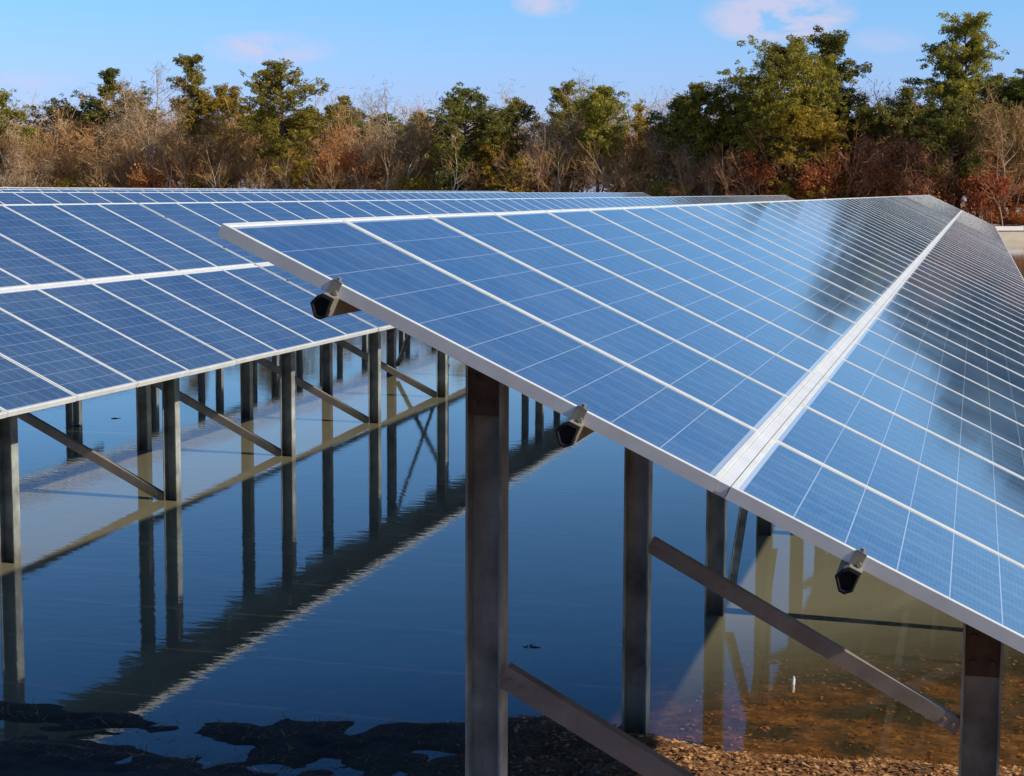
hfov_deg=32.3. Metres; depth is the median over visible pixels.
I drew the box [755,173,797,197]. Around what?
bush
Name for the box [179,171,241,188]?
bush
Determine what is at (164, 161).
slim tree
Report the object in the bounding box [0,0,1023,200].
sky
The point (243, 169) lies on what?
slim tree
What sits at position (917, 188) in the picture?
oak tree
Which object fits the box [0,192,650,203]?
solar array
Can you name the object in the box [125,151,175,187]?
oak tree
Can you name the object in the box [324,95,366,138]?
pine tree
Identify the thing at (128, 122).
bare tree
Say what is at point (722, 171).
bare shrub
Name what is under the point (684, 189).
slim tree
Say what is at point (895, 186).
bush
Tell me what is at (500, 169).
slim tree
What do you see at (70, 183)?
bush
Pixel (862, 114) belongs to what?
pine tree
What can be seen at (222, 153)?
bare tree
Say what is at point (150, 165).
slim tree
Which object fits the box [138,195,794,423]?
solar array
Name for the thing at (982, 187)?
slim tree
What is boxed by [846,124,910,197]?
bare tree
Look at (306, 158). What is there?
bare tree
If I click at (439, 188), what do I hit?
bush
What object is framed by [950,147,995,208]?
slim tree
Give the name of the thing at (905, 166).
slim tree
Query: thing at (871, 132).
bare tree
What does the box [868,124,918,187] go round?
slim tree
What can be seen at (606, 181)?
slim tree
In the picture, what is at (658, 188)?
bush
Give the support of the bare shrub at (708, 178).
on the ground at (676, 692)
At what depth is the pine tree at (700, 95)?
121.69 m
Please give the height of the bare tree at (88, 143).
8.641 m
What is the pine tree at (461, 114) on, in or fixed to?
on the ground at (676, 692)
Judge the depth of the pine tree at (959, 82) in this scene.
120.42 m
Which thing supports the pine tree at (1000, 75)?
on the ground at (676, 692)
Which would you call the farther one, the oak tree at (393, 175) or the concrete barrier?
the oak tree at (393, 175)
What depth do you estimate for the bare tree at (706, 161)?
122.73 m
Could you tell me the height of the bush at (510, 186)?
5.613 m
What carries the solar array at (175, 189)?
on the ground at (676, 692)
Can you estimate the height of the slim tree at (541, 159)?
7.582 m
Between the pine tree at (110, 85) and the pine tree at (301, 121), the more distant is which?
the pine tree at (110, 85)
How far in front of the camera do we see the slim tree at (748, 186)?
118.71 m
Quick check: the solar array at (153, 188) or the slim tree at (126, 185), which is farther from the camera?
the slim tree at (126, 185)
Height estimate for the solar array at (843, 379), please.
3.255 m
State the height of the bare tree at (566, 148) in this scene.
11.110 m
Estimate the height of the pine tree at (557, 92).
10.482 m
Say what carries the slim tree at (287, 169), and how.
on the ground at (676, 692)
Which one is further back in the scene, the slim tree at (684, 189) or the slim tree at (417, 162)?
the slim tree at (417, 162)
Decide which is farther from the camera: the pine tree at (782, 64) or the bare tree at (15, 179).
the bare tree at (15, 179)
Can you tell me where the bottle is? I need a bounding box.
[791,676,794,692]
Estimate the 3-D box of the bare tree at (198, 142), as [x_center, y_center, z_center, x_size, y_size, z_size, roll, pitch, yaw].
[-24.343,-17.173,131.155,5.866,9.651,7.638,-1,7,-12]
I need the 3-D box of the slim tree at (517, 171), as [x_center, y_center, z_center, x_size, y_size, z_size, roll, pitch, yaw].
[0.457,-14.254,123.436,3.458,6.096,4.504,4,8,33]
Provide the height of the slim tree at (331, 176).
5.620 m
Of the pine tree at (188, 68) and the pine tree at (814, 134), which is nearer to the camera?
the pine tree at (814, 134)
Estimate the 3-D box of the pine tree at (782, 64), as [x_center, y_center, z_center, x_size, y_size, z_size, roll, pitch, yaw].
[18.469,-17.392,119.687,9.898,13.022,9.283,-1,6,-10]
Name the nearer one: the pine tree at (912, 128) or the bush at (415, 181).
the pine tree at (912, 128)
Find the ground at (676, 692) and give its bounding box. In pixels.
[0,202,1023,775]
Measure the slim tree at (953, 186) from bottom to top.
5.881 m
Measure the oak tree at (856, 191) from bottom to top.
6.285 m
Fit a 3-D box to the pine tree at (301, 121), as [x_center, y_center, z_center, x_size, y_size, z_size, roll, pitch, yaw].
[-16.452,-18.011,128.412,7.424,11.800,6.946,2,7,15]
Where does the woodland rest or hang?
on the ground at (676, 692)
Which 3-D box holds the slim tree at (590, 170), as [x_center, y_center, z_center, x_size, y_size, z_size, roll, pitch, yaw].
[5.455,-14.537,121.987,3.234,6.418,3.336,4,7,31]
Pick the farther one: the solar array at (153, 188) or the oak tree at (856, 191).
the oak tree at (856, 191)
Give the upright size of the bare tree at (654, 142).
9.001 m
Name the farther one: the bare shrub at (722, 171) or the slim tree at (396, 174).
the slim tree at (396, 174)
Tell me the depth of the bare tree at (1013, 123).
115.58 m
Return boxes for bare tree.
[0,112,60,186]
[0,123,59,186]
[43,119,125,187]
[60,69,166,187]
[94,53,197,177]
[144,94,220,187]
[201,113,258,188]
[268,112,348,188]
[342,75,447,190]
[375,108,439,189]
[512,68,626,192]
[576,120,653,192]
[630,107,709,196]
[638,120,740,195]
[830,93,891,196]
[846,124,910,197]
[890,136,963,195]
[956,82,1023,225]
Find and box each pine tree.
[0,88,41,173]
[24,97,102,184]
[59,67,165,185]
[160,53,220,141]
[171,82,278,184]
[238,56,335,188]
[268,149,323,188]
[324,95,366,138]
[421,81,521,190]
[468,126,516,190]
[486,96,544,186]
[529,79,596,192]
[558,85,631,192]
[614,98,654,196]
[657,80,738,195]
[710,94,755,195]
[713,33,858,193]
[749,93,856,199]
[789,25,878,198]
[837,105,886,197]
[868,85,935,194]
[888,10,1020,208]
[903,93,1010,205]
[977,72,1010,223]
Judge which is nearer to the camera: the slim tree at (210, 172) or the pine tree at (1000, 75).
the pine tree at (1000, 75)
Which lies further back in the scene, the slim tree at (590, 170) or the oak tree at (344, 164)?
the oak tree at (344, 164)
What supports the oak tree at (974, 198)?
on the ground at (676, 692)
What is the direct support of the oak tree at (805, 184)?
on the ground at (676, 692)
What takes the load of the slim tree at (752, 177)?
on the ground at (676, 692)
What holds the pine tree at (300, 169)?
on the ground at (676, 692)
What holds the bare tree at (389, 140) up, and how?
on the ground at (676, 692)
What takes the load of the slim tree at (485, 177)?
on the ground at (676, 692)
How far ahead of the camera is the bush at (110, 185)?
131.31 m
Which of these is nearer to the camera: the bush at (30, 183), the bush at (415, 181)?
the bush at (415, 181)
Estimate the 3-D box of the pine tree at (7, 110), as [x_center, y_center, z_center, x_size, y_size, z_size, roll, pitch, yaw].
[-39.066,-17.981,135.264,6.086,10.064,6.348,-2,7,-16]
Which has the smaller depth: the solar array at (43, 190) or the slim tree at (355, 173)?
the solar array at (43, 190)
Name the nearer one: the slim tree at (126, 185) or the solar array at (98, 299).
the solar array at (98, 299)
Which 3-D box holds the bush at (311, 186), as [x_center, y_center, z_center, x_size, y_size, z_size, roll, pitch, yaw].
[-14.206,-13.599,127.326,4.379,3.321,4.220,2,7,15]
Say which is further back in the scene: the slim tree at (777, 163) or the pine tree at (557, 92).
the pine tree at (557, 92)
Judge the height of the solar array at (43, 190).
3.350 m
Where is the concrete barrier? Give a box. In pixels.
[995,226,1023,239]
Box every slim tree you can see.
[79,152,113,187]
[111,146,141,187]
[126,120,167,187]
[143,123,190,187]
[152,135,207,187]
[192,140,232,188]
[201,148,232,187]
[229,131,270,188]
[245,152,282,188]
[268,145,299,188]
[304,146,352,189]
[331,138,374,189]
[377,139,406,190]
[388,123,437,190]
[439,132,482,190]
[463,137,518,190]
[466,147,499,190]
[483,141,543,191]
[521,119,560,192]
[535,141,572,192]
[563,134,619,192]
[576,138,640,192]
[604,127,651,191]
[624,150,674,196]
[660,149,695,196]
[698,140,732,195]
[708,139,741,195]
[722,148,770,195]
[727,146,782,195]
[747,125,808,194]
[805,149,845,198]
[837,118,879,197]
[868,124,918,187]
[889,144,922,195]
[928,150,961,203]
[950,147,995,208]
[965,151,1000,219]
[973,145,1023,225]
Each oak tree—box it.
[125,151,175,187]
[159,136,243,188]
[310,122,395,190]
[370,141,422,190]
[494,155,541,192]
[731,147,784,195]
[784,140,849,199]
[828,135,887,197]
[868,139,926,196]
[894,152,961,205]
[957,148,1016,223]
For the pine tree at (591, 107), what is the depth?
122.59 m
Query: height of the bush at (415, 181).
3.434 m
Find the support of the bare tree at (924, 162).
on the ground at (676, 692)
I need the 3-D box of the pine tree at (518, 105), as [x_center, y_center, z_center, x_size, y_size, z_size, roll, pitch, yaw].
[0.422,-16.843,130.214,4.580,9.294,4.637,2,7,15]
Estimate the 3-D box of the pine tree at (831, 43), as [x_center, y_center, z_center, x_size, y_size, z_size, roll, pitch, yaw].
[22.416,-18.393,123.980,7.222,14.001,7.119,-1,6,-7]
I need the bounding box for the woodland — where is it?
[0,66,1023,225]
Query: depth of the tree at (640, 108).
127.28 m
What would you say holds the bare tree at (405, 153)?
on the ground at (676, 692)
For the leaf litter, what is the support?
on the ground at (676, 692)
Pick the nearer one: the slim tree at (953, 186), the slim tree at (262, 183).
the slim tree at (953, 186)
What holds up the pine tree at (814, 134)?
on the ground at (676, 692)
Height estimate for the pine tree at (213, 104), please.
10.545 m
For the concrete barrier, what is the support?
on the ground at (676, 692)
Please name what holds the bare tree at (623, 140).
on the ground at (676, 692)
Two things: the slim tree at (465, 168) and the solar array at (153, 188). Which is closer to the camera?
the solar array at (153, 188)
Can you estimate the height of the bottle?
0.101 m
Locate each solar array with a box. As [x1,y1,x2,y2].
[0,187,216,188]
[0,188,376,190]
[0,189,507,191]
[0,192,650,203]
[0,203,377,563]
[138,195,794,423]
[217,195,1023,775]
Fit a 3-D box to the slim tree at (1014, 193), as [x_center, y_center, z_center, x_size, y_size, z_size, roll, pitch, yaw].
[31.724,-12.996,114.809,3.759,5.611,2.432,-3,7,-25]
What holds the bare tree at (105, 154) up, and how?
on the ground at (676, 692)
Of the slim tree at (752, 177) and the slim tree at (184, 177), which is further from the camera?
the slim tree at (184, 177)
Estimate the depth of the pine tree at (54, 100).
142.71 m
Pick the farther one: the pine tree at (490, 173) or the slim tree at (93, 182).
the slim tree at (93, 182)
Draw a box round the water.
[0,240,1023,745]
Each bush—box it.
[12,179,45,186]
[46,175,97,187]
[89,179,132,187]
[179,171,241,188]
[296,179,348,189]
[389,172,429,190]
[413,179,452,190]
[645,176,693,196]
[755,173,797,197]
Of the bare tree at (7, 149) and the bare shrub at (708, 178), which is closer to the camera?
the bare shrub at (708, 178)
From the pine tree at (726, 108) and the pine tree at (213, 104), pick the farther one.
the pine tree at (213, 104)
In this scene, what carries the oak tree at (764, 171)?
on the ground at (676, 692)
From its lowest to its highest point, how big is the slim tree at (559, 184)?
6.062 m
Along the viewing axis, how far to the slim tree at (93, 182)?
130.73 m
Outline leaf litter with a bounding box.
[438,643,1023,775]
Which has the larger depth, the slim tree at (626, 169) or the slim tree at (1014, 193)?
the slim tree at (626, 169)
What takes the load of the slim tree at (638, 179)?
on the ground at (676, 692)
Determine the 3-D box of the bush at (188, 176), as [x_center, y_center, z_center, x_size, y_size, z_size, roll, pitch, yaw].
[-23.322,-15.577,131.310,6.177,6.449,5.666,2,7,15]
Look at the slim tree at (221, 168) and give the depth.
128.47 m
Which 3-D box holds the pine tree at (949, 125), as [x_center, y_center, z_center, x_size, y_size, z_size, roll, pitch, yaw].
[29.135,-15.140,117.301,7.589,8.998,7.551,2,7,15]
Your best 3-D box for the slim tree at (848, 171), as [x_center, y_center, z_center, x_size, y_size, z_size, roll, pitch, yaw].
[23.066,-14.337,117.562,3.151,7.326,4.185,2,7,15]
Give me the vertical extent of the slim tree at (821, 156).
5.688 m
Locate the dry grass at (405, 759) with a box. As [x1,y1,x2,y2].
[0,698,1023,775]

